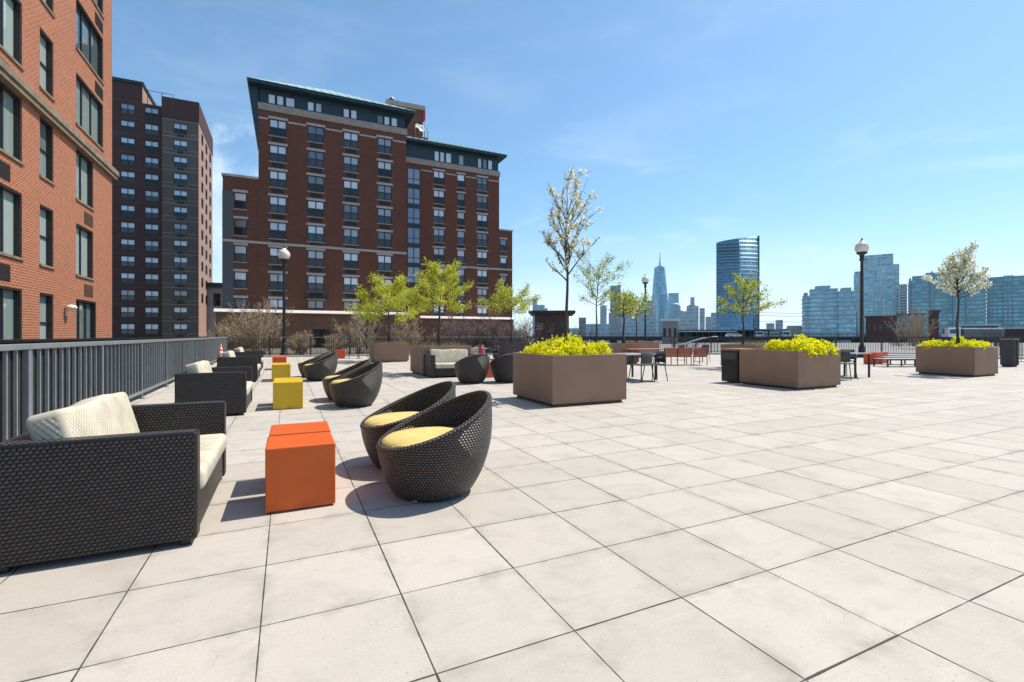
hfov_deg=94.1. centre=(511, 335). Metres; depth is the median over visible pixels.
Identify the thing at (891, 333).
bare bush
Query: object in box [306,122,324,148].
window
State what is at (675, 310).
domed tower
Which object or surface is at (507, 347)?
planter
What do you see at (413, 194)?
stair window
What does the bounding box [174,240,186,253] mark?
window
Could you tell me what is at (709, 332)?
station canopy
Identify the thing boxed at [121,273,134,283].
window
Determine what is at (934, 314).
brick stack
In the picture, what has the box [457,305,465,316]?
window
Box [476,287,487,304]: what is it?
window
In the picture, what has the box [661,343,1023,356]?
street
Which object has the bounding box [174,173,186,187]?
window
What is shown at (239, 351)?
wicker sofa
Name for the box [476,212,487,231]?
window
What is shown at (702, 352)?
terracotta armchair
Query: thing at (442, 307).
window
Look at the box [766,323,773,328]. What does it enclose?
block
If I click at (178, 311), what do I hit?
window
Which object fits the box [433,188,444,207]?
window
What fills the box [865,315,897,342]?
brick warehouse
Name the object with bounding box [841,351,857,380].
dining chair
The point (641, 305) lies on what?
leafy tree
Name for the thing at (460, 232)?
window
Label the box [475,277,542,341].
leafy tree
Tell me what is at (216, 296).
window
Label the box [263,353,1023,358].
kerb
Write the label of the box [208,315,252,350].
bare bush
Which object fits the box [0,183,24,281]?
window
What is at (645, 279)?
street lamp
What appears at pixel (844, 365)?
dining table
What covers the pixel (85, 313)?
window
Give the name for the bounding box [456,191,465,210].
window
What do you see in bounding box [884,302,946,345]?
bare bush
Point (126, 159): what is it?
window
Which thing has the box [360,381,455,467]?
nest chair
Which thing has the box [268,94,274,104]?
window
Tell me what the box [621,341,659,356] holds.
planter
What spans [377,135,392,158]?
window
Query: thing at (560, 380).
planter
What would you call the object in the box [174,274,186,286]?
window
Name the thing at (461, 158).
window
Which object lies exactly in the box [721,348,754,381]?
bin box
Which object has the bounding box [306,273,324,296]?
window
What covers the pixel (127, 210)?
window
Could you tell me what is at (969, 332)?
bus
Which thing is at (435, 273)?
leafy tree
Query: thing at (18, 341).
railing
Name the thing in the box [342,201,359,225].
window
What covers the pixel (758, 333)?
parked car
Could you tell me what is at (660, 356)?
dining chair
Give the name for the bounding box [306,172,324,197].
window
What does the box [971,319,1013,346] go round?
bare bush
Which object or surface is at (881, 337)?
picket railing
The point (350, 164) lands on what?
window
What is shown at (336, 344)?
bare bush
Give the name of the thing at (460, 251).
window
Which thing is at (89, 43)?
window
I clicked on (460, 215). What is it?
window
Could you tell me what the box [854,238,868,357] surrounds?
street lamp
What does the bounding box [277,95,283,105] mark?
window
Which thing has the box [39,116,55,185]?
window
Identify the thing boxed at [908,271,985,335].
glass apartments
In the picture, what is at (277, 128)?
window
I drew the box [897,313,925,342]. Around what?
grey shed
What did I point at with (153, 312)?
window
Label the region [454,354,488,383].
nest chair
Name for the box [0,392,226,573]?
wicker sofa
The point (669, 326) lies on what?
grey house
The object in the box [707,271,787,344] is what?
leafy tree
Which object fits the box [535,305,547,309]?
stepped block
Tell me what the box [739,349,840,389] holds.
planter
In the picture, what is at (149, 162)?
window
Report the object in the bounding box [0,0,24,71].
window
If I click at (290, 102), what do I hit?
window
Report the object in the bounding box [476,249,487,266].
window
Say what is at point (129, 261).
window
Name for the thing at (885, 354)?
cube table
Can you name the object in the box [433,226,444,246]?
window
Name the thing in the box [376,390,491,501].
nest chair
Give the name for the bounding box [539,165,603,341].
blossom tree
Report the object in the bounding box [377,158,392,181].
window
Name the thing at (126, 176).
window
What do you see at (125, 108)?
window
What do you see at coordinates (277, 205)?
window
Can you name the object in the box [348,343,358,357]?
dining chair
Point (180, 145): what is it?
window
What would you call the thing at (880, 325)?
window
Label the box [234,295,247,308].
window
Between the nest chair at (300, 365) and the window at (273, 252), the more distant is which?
the window at (273, 252)
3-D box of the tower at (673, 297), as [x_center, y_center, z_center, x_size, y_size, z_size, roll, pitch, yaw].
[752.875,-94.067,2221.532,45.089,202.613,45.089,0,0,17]
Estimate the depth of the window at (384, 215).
57.17 m
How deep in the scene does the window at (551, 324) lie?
85.10 m
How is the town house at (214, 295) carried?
on the ground at (604, 341)
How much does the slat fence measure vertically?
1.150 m
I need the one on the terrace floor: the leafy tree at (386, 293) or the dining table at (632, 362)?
the dining table at (632, 362)
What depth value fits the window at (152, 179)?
80.31 m
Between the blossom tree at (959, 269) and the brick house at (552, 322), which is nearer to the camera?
the blossom tree at (959, 269)
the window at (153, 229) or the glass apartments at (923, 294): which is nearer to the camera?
the window at (153, 229)
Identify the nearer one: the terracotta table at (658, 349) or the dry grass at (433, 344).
the dry grass at (433, 344)
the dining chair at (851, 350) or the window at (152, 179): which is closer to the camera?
the dining chair at (851, 350)
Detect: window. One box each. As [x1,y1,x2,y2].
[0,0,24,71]
[0,80,24,181]
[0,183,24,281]
[0,286,20,339]
[39,28,55,102]
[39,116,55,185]
[39,204,55,269]
[40,293,52,338]
[41,0,55,18]
[76,0,104,100]
[76,73,104,151]
[76,148,94,227]
[76,224,94,297]
[76,299,94,337]
[92,0,104,34]
[121,103,134,114]
[121,120,134,131]
[121,137,134,148]
[121,154,134,165]
[121,171,134,182]
[121,188,134,198]
[121,205,134,215]
[121,222,134,232]
[121,239,134,249]
[121,256,134,266]
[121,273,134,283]
[121,290,134,299]
[121,307,134,316]
[121,324,134,333]
[145,107,158,118]
[145,124,158,135]
[145,140,158,151]
[145,157,158,168]
[145,174,158,184]
[145,190,158,201]
[145,207,158,217]
[145,224,158,234]
[145,240,158,250]
[145,257,158,267]
[145,274,158,284]
[145,290,158,300]
[145,307,158,317]
[145,324,158,333]
[174,123,186,137]
[174,140,186,153]
[174,156,186,170]
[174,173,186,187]
[174,190,186,203]
[174,207,186,220]
[174,223,186,237]
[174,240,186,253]
[174,257,186,270]
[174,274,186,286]
[174,290,186,303]
[174,307,186,320]
[174,324,186,336]
[213,293,220,305]
[233,189,247,210]
[233,242,247,262]
[233,269,247,288]
[234,216,247,236]
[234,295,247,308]
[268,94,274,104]
[268,115,287,142]
[268,141,287,167]
[268,167,287,193]
[268,193,287,218]
[268,219,287,242]
[268,245,287,269]
[268,271,287,295]
[268,296,287,309]
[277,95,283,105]
[286,97,294,107]
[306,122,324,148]
[306,147,324,172]
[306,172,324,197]
[306,197,324,222]
[306,222,324,245]
[306,247,324,271]
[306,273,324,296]
[306,299,324,310]
[307,101,313,111]
[316,103,321,112]
[342,128,359,153]
[342,153,359,177]
[342,177,359,201]
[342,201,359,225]
[342,226,359,247]
[342,250,359,273]
[342,274,359,297]
[342,299,359,310]
[343,108,348,117]
[351,110,356,119]
[377,115,382,124]
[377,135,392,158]
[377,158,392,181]
[377,182,392,205]
[377,205,392,228]
[377,229,392,250]
[377,253,392,275]
[378,276,392,298]
[384,116,389,125]
[391,117,396,126]
[407,167,419,184]
[407,187,419,204]
[407,207,419,223]
[407,227,419,243]
[407,247,419,263]
[407,266,419,282]
[433,168,444,188]
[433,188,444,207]
[433,207,444,226]
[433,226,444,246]
[433,246,444,263]
[433,304,444,315]
[434,151,438,161]
[435,266,444,283]
[440,152,443,161]
[446,153,450,162]
[456,172,465,191]
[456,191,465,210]
[456,210,465,228]
[456,229,465,247]
[456,248,465,265]
[456,286,464,304]
[457,267,465,285]
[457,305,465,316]
[459,155,463,165]
[476,175,487,194]
[476,194,487,212]
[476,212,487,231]
[476,231,487,249]
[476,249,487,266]
[476,269,487,286]
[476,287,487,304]
[476,305,487,316]
[478,158,481,167]
[483,159,486,168]
[488,160,491,169]
[500,237,506,251]
[500,255,506,268]
[500,274,506,287]
[537,322,543,332]
[549,322,554,332]
[560,322,564,332]
[873,324,876,332]
[879,324,882,332]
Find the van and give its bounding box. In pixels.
[941,328,960,338]
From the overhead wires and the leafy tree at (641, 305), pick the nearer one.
the leafy tree at (641, 305)
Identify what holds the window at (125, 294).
in the apartment tower at (162, 155)
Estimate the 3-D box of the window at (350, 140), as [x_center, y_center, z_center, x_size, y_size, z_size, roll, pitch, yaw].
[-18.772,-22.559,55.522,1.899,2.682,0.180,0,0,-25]
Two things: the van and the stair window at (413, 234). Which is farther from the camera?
the van
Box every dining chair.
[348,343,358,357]
[358,343,368,358]
[485,346,498,360]
[628,352,654,382]
[642,351,667,381]
[695,344,710,361]
[840,349,854,374]
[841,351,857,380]
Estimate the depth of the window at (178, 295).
80.00 m
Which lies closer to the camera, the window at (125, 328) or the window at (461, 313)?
the window at (461, 313)
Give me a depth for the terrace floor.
2.65 m
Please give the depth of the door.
12.43 m
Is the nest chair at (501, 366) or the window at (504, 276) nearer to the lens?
the nest chair at (501, 366)
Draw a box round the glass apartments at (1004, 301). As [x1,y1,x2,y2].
[986,275,1023,326]
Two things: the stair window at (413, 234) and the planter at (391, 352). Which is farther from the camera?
the stair window at (413, 234)
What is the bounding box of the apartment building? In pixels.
[0,0,118,339]
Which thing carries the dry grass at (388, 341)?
on the planter at (391, 352)
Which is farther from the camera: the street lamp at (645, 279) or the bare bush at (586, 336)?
the bare bush at (586, 336)
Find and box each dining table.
[617,353,656,380]
[843,352,871,377]
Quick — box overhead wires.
[753,311,856,335]
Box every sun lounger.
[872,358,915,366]
[883,356,915,364]
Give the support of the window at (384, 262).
in the apartment block at (340, 196)
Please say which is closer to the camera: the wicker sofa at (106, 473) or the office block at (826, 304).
the wicker sofa at (106, 473)
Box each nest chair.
[298,351,329,376]
[302,352,337,380]
[322,359,370,399]
[328,361,382,407]
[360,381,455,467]
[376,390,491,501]
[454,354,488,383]
[490,353,512,382]
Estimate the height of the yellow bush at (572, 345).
0.599 m
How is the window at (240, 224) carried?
in the apartment block at (340, 196)
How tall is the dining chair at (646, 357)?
0.804 m
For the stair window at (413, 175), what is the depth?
67.93 m
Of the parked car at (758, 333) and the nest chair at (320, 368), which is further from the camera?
the parked car at (758, 333)
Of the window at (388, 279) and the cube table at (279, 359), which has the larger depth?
the window at (388, 279)
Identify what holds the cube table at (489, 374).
on the terrace floor
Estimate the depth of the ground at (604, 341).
557.41 m
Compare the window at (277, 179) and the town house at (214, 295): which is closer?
the window at (277, 179)
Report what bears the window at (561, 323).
in the brick house at (552, 322)
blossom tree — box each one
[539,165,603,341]
[922,240,991,344]
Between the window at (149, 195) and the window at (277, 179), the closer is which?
the window at (277, 179)
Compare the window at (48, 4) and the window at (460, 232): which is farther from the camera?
the window at (460, 232)
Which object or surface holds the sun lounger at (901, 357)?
on the terrace floor
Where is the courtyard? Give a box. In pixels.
[228,341,540,354]
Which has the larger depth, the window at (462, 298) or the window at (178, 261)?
the window at (178, 261)
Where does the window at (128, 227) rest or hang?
in the apartment tower at (162, 155)
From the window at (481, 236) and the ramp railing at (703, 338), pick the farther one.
the window at (481, 236)
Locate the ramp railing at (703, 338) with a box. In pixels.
[685,336,717,352]
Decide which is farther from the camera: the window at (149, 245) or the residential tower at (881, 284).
the residential tower at (881, 284)
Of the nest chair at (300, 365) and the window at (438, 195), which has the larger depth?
the window at (438, 195)
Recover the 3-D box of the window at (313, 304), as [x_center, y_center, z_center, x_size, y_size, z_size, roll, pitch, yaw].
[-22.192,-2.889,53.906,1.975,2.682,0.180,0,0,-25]
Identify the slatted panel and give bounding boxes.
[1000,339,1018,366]
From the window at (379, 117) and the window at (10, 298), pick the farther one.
the window at (379, 117)
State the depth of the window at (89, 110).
20.25 m
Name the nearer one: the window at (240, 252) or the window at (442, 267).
the window at (240, 252)
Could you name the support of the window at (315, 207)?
in the apartment block at (340, 196)
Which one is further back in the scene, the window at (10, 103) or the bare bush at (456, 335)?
the bare bush at (456, 335)
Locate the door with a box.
[722,361,735,380]
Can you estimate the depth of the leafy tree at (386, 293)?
22.38 m
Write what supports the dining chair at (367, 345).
on the terrace floor
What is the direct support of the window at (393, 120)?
in the apartment block at (340, 196)
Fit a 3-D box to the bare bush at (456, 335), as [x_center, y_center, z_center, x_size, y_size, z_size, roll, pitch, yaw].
[-3.488,-0.389,35.199,3.932,3.543,5.050,0,0,0]
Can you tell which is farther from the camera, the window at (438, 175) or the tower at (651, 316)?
the tower at (651, 316)
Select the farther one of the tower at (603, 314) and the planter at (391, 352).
the tower at (603, 314)
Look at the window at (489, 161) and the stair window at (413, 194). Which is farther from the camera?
the window at (489, 161)
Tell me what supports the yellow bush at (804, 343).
in the planter at (797, 370)
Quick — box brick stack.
[927,310,940,340]
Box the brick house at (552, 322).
[528,310,574,342]
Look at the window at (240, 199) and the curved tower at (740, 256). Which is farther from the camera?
the curved tower at (740, 256)
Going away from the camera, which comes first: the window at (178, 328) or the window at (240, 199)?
the window at (240, 199)
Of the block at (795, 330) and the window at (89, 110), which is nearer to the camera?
the window at (89, 110)
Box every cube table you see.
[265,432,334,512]
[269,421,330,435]
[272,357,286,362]
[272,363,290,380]
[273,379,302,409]
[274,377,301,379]
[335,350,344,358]
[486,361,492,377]
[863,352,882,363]
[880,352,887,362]
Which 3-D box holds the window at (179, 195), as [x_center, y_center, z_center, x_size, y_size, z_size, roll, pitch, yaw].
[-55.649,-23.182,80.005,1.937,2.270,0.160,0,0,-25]
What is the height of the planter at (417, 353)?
0.895 m
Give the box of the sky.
[112,0,1023,335]
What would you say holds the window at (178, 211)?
in the apartment tower at (162, 155)
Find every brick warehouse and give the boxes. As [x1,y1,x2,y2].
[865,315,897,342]
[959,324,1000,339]
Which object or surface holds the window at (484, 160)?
in the apartment block at (340, 196)
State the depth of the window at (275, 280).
52.21 m
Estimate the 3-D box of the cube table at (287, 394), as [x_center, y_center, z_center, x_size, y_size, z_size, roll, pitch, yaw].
[-3.843,1.012,8.179,0.457,0.457,0.457,0,0,-25]
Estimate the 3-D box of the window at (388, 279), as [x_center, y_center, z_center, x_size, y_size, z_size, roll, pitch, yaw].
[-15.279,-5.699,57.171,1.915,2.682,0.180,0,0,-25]
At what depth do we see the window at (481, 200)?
72.43 m
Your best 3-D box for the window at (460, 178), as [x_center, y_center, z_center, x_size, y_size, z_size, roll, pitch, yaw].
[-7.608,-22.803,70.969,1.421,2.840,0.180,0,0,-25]
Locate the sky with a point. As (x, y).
(812, 129)
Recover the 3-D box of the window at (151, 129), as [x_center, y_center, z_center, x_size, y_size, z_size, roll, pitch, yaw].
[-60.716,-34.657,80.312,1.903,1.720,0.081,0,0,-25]
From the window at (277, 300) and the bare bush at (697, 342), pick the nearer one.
the window at (277, 300)
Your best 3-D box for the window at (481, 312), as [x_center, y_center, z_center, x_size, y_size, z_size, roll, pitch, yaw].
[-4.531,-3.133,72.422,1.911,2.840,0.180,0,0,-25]
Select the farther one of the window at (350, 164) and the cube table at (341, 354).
the window at (350, 164)
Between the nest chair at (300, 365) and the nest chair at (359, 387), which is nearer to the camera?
the nest chair at (359, 387)
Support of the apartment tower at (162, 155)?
on the ground at (604, 341)
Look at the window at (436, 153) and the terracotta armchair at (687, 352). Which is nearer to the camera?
the terracotta armchair at (687, 352)
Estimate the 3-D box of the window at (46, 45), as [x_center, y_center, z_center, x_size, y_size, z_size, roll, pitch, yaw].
[-16.025,-9.271,16.303,0.260,2.075,1.116,0,0,-25]
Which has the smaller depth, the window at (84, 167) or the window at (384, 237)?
the window at (84, 167)
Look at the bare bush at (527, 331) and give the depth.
66.23 m
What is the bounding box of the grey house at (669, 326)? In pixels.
[660,319,679,343]
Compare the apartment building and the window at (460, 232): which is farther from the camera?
the window at (460, 232)
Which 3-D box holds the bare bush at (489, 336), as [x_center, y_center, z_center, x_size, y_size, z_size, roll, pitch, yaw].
[-1.793,-0.201,35.878,3.927,3.169,3.652,0,0,27]
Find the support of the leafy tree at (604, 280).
on the planter at (610, 346)
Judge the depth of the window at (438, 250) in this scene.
69.54 m
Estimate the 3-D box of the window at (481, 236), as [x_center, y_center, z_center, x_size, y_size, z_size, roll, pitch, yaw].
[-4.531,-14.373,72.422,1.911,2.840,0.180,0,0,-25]
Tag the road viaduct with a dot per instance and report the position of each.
(721, 339)
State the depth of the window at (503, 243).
73.95 m
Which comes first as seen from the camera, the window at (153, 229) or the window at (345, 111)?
the window at (345, 111)
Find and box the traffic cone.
[216,344,222,366]
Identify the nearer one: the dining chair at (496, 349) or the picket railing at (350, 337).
the dining chair at (496, 349)
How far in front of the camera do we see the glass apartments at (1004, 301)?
376.65 m
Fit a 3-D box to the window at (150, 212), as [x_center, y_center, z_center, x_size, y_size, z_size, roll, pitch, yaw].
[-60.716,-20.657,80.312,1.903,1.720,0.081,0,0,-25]
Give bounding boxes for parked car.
[725,333,741,335]
[754,331,763,335]
[779,331,790,335]
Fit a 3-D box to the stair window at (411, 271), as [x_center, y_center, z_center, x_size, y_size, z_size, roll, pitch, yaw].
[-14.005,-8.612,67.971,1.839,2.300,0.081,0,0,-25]
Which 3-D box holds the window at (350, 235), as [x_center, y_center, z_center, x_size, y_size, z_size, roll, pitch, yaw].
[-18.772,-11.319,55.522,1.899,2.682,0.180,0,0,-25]
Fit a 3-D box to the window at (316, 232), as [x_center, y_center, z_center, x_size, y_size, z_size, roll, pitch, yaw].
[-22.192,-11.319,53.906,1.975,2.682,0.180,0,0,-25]
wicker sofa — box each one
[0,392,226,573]
[175,360,252,414]
[217,350,260,381]
[234,347,263,369]
[423,349,473,377]
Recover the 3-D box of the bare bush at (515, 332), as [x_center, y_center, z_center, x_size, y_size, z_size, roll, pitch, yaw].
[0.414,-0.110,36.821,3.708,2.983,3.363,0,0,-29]
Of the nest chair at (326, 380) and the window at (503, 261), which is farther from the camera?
the window at (503, 261)
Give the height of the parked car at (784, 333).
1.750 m
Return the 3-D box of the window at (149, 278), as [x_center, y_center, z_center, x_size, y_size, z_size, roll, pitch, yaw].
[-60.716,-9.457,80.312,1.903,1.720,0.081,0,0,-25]
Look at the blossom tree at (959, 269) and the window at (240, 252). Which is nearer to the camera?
the blossom tree at (959, 269)
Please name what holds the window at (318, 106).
in the apartment block at (340, 196)
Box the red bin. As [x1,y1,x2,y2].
[479,345,483,353]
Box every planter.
[369,342,408,361]
[410,345,470,375]
[493,342,532,357]
[513,352,625,406]
[583,343,612,349]
[598,343,638,363]
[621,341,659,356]
[721,344,766,365]
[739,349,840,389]
[916,346,997,376]
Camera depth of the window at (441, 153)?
69.79 m
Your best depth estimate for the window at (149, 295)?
80.26 m
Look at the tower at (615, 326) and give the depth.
1882.69 m
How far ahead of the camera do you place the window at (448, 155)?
70.21 m
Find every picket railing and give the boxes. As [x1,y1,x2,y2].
[226,336,525,354]
[531,336,1023,355]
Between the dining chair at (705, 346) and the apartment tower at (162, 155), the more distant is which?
the apartment tower at (162, 155)
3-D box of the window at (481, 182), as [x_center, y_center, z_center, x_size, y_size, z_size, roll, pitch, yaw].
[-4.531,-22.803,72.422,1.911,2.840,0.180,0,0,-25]
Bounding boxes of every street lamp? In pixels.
[278,246,289,354]
[642,274,648,340]
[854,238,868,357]
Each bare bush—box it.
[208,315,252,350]
[212,296,292,354]
[280,330,315,354]
[323,333,354,353]
[331,307,383,353]
[390,313,445,345]
[436,311,488,347]
[467,313,518,352]
[490,319,544,341]
[510,316,546,342]
[573,328,598,342]
[666,328,699,347]
[882,315,927,345]
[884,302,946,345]
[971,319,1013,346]
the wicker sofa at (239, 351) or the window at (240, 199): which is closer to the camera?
the wicker sofa at (239, 351)
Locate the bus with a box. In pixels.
[961,328,1004,339]
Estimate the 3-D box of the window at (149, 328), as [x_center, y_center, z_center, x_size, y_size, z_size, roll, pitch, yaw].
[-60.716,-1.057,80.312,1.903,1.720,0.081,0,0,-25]
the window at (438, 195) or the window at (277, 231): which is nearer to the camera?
the window at (277, 231)
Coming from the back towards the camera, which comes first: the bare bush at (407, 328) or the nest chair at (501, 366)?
the bare bush at (407, 328)
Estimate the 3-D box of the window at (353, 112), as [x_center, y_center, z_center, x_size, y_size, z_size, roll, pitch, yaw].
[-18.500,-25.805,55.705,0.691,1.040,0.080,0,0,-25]
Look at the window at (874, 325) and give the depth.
115.79 m
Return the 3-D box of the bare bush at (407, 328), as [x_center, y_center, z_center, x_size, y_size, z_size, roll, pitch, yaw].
[-7.151,-0.153,36.068,4.581,3.069,2.997,0,0,0]
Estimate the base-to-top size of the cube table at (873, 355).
0.500 m
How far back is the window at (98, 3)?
21.01 m
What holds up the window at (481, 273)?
in the apartment block at (340, 196)
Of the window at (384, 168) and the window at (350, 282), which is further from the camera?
the window at (384, 168)
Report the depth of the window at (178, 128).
80.00 m
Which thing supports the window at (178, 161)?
in the apartment tower at (162, 155)
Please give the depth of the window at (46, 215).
16.64 m
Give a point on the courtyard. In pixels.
(314, 350)
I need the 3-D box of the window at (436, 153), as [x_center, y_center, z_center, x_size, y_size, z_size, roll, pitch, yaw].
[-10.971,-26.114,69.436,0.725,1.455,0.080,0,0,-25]
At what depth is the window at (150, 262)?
80.26 m
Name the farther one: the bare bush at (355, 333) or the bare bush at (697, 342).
the bare bush at (697, 342)
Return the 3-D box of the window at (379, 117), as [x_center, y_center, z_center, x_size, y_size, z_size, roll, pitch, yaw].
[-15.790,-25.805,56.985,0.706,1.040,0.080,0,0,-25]
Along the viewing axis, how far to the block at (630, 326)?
1500.12 m
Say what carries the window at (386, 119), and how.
in the apartment block at (340, 196)
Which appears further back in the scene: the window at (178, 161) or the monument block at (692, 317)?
the monument block at (692, 317)
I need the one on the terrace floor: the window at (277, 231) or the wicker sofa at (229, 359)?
the wicker sofa at (229, 359)
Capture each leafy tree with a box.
[344,271,431,342]
[399,257,473,345]
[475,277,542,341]
[571,247,632,342]
[606,287,639,342]
[623,291,654,340]
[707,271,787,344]
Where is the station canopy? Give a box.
[678,330,773,342]
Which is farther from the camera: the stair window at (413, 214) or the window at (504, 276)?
the window at (504, 276)
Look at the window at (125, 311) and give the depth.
78.91 m
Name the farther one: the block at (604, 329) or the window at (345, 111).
the block at (604, 329)
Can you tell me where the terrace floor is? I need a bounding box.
[0,354,1023,681]
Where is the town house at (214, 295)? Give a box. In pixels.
[207,282,221,337]
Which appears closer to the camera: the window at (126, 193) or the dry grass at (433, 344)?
the dry grass at (433, 344)
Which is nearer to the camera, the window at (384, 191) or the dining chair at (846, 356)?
the dining chair at (846, 356)
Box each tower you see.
[112,76,212,337]
[533,298,536,336]
[600,305,606,323]
[609,285,622,335]
[637,300,655,335]
[652,257,667,335]
[668,293,678,318]
[668,303,682,329]
[716,236,759,329]
[854,253,898,335]
[899,284,906,313]
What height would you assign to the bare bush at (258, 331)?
4.239 m
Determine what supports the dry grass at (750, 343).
on the planter at (742, 346)
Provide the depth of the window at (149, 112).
80.28 m
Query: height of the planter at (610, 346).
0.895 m
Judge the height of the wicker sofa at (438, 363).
0.822 m
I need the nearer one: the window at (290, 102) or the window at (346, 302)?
the window at (290, 102)
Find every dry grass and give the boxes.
[372,340,403,342]
[416,341,467,346]
[728,340,770,344]
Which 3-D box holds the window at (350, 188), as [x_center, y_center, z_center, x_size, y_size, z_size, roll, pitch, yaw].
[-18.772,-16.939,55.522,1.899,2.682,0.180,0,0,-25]
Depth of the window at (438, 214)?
69.54 m
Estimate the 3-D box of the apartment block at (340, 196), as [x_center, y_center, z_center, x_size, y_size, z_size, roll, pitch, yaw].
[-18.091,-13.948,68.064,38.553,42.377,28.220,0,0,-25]
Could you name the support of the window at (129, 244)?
in the apartment tower at (162, 155)
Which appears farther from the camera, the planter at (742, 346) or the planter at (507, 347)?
the planter at (507, 347)
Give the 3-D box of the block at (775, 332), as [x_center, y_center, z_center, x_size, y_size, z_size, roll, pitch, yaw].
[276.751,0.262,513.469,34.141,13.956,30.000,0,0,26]
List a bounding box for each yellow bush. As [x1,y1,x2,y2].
[519,333,612,356]
[764,333,838,357]
[915,335,994,349]
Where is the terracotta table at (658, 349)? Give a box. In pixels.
[626,348,665,363]
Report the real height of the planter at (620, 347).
0.895 m
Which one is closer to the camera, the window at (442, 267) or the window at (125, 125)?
the window at (442, 267)
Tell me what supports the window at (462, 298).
in the apartment block at (340, 196)
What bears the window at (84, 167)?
in the apartment building
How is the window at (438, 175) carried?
in the apartment block at (340, 196)
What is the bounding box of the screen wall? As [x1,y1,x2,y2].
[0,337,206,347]
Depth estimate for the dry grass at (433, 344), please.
15.38 m
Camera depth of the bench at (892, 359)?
18.80 m
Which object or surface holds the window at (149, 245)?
in the apartment tower at (162, 155)
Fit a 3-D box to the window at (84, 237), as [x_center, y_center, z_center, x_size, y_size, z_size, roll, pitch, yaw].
[-17.484,-2.988,19.394,0.260,2.800,1.913,0,0,-25]
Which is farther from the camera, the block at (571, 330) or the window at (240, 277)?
the block at (571, 330)
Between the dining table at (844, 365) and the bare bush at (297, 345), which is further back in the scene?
the bare bush at (297, 345)
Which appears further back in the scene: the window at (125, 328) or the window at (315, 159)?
the window at (125, 328)
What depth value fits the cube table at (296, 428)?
4.00 m
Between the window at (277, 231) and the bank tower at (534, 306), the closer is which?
the window at (277, 231)
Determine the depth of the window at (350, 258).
55.51 m
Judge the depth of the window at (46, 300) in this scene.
16.68 m
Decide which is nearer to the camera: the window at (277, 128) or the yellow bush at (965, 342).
the yellow bush at (965, 342)
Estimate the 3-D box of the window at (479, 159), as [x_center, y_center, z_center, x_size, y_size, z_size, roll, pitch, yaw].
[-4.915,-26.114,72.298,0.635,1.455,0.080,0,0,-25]
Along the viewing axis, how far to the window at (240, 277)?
50.74 m
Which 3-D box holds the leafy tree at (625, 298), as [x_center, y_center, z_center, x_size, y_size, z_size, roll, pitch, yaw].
[5.055,-0.932,21.398,1.408,2.702,1.736,0,0,-24]
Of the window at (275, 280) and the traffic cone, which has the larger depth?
the window at (275, 280)
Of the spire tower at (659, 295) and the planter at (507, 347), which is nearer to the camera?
the planter at (507, 347)
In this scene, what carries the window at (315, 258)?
in the apartment block at (340, 196)
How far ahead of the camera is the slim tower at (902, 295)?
520.20 m
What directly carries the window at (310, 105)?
in the apartment block at (340, 196)
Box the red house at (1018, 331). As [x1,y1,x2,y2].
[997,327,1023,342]
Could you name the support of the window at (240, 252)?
in the apartment block at (340, 196)
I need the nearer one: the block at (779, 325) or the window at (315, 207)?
the window at (315, 207)
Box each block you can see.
[213,76,515,348]
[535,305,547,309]
[569,328,578,335]
[579,318,585,335]
[586,324,609,335]
[621,318,648,335]
[680,297,710,329]
[711,313,715,329]
[760,329,785,341]
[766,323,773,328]
[775,320,782,328]
[786,326,801,335]
[802,285,856,342]
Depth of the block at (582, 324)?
899.98 m
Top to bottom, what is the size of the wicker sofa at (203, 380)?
0.822 m
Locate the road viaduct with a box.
[571,334,1023,342]
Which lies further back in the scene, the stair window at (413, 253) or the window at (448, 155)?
the window at (448, 155)
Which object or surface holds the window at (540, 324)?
in the brick house at (552, 322)
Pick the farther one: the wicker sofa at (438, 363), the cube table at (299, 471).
the wicker sofa at (438, 363)
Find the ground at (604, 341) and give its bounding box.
[521,336,781,342]
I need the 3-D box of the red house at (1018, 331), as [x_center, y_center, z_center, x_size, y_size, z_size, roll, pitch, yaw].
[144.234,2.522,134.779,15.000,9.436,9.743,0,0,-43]
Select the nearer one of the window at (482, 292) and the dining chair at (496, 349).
the dining chair at (496, 349)
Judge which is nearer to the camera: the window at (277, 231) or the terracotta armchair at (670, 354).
the terracotta armchair at (670, 354)
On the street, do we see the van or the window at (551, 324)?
the van
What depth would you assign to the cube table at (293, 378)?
8.64 m
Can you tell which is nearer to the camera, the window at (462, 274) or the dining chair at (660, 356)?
the dining chair at (660, 356)
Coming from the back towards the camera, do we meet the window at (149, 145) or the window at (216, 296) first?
the window at (216, 296)
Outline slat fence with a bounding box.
[0,337,227,441]
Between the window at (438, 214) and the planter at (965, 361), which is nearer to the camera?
the planter at (965, 361)
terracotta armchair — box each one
[657,348,677,365]
[670,348,691,364]
[686,348,707,364]
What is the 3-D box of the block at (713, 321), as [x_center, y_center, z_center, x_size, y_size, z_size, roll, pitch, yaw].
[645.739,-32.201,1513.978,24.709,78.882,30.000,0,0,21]
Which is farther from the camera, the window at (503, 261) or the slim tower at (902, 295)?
the slim tower at (902, 295)
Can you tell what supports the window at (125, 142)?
in the apartment tower at (162, 155)
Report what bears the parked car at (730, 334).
on the road viaduct
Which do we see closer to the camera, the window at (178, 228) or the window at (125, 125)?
the window at (125, 125)
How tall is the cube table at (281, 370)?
0.457 m

